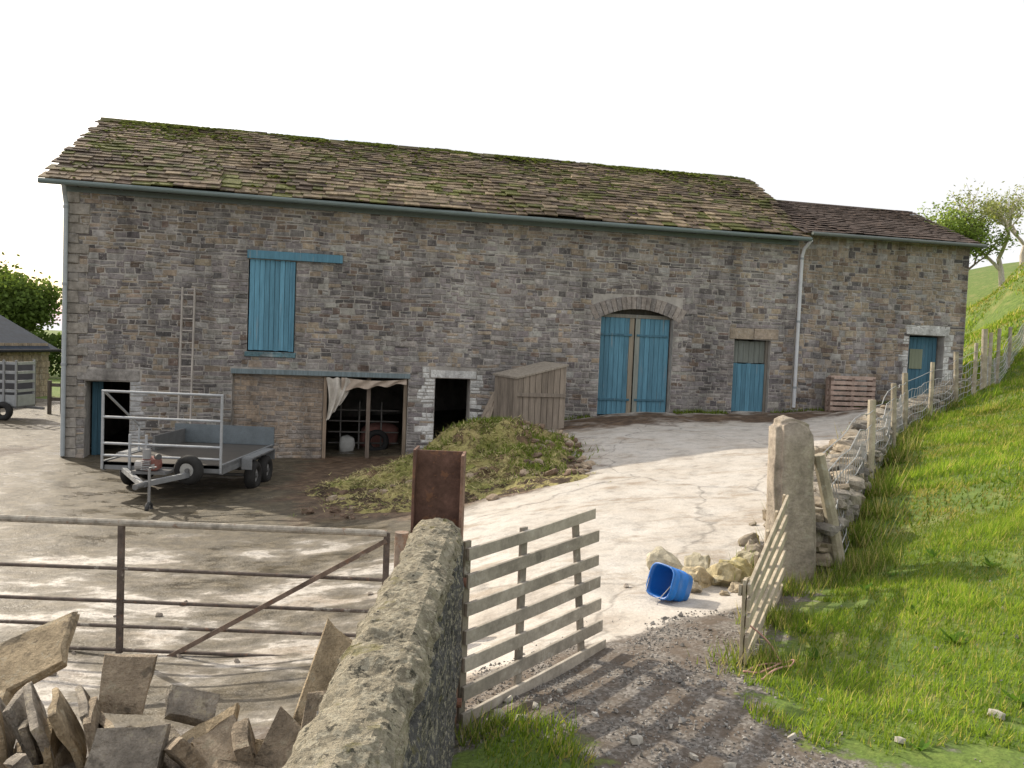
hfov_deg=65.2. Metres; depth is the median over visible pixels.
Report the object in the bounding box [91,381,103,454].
open door leaf
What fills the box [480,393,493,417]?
leaning planks
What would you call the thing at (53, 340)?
hedge
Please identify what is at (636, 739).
gravel
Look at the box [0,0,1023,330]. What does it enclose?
sky
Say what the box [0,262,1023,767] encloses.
ground
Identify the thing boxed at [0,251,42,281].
sycamore tree
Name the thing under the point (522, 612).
timber slat gate
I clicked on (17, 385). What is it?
cattle trailer
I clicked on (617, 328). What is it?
wagon door
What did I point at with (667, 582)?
blue plastic tub
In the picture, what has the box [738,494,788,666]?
open timber gate
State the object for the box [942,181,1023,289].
ash tree
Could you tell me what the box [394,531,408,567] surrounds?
gate post
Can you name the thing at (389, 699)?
concrete coped wall
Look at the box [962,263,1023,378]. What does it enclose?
grass
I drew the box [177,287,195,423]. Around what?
ladder
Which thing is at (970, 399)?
grass
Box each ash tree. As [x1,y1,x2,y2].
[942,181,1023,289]
[974,189,1023,277]
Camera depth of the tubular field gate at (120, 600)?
6.87 m
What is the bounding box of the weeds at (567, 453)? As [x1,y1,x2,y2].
[394,400,897,478]
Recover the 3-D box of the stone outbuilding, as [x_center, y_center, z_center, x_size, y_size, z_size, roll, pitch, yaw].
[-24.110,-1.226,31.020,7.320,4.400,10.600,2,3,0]
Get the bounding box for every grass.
[454,377,989,753]
[477,500,1023,767]
[855,395,1023,537]
[924,347,1023,422]
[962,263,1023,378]
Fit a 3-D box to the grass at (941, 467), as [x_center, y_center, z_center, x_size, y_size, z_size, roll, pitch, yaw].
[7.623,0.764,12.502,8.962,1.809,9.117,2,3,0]
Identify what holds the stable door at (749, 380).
in the stone barn
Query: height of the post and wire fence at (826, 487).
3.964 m
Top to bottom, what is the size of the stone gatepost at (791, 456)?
1.774 m
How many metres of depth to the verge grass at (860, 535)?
7.24 m
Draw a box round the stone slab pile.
[0,592,373,767]
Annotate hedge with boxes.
[30,330,61,376]
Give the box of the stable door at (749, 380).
[731,340,767,411]
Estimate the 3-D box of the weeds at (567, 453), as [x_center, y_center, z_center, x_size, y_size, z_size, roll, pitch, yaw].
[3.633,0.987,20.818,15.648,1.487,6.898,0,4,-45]
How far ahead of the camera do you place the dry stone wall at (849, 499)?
9.15 m
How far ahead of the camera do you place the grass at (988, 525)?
4.95 m
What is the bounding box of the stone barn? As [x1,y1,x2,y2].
[38,117,987,457]
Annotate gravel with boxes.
[459,580,1023,767]
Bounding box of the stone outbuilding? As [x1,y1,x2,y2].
[0,315,60,396]
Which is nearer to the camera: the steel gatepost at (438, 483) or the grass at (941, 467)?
the steel gatepost at (438, 483)
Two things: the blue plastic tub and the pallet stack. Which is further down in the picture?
the blue plastic tub
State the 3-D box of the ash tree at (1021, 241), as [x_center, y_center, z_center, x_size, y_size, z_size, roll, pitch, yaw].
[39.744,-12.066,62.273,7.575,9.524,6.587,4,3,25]
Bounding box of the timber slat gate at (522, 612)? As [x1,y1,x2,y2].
[456,508,605,727]
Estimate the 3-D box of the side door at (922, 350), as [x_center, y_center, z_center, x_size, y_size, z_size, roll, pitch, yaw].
[12.405,-0.346,24.372,1.092,2.174,0.060,2,3,-13]
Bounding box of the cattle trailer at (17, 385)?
[0,360,44,420]
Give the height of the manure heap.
1.635 m
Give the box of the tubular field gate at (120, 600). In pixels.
[0,514,389,656]
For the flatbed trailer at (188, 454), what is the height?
2.003 m
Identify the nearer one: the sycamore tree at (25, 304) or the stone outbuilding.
the stone outbuilding
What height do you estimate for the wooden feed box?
2.179 m
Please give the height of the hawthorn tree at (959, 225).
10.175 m
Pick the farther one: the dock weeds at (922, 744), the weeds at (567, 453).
the weeds at (567, 453)
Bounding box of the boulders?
[623,546,759,595]
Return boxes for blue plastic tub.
[646,562,692,601]
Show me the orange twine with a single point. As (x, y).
(771, 671)
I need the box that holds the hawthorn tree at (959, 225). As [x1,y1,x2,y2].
[914,196,1023,269]
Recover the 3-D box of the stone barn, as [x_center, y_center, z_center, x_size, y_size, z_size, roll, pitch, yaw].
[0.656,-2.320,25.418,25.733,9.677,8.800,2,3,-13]
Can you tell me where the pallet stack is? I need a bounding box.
[824,375,875,411]
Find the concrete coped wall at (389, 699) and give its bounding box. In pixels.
[280,518,464,767]
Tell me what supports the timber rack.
on the ground at (678, 486)
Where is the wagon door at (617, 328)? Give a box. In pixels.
[597,309,670,413]
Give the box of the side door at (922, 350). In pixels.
[907,337,936,397]
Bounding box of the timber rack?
[47,380,60,413]
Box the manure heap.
[288,416,610,519]
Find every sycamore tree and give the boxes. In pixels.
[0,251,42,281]
[0,254,61,336]
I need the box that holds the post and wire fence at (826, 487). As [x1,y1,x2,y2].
[814,323,1023,569]
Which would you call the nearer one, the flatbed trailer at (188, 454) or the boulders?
the boulders
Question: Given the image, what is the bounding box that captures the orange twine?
[743,625,794,679]
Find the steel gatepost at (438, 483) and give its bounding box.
[410,446,465,724]
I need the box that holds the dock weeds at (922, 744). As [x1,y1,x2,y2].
[798,442,1023,750]
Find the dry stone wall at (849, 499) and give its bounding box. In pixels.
[738,378,979,573]
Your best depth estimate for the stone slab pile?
2.93 m
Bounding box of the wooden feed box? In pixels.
[493,361,568,429]
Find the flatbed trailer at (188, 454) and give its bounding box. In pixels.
[100,390,274,510]
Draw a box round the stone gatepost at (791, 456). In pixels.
[764,415,815,586]

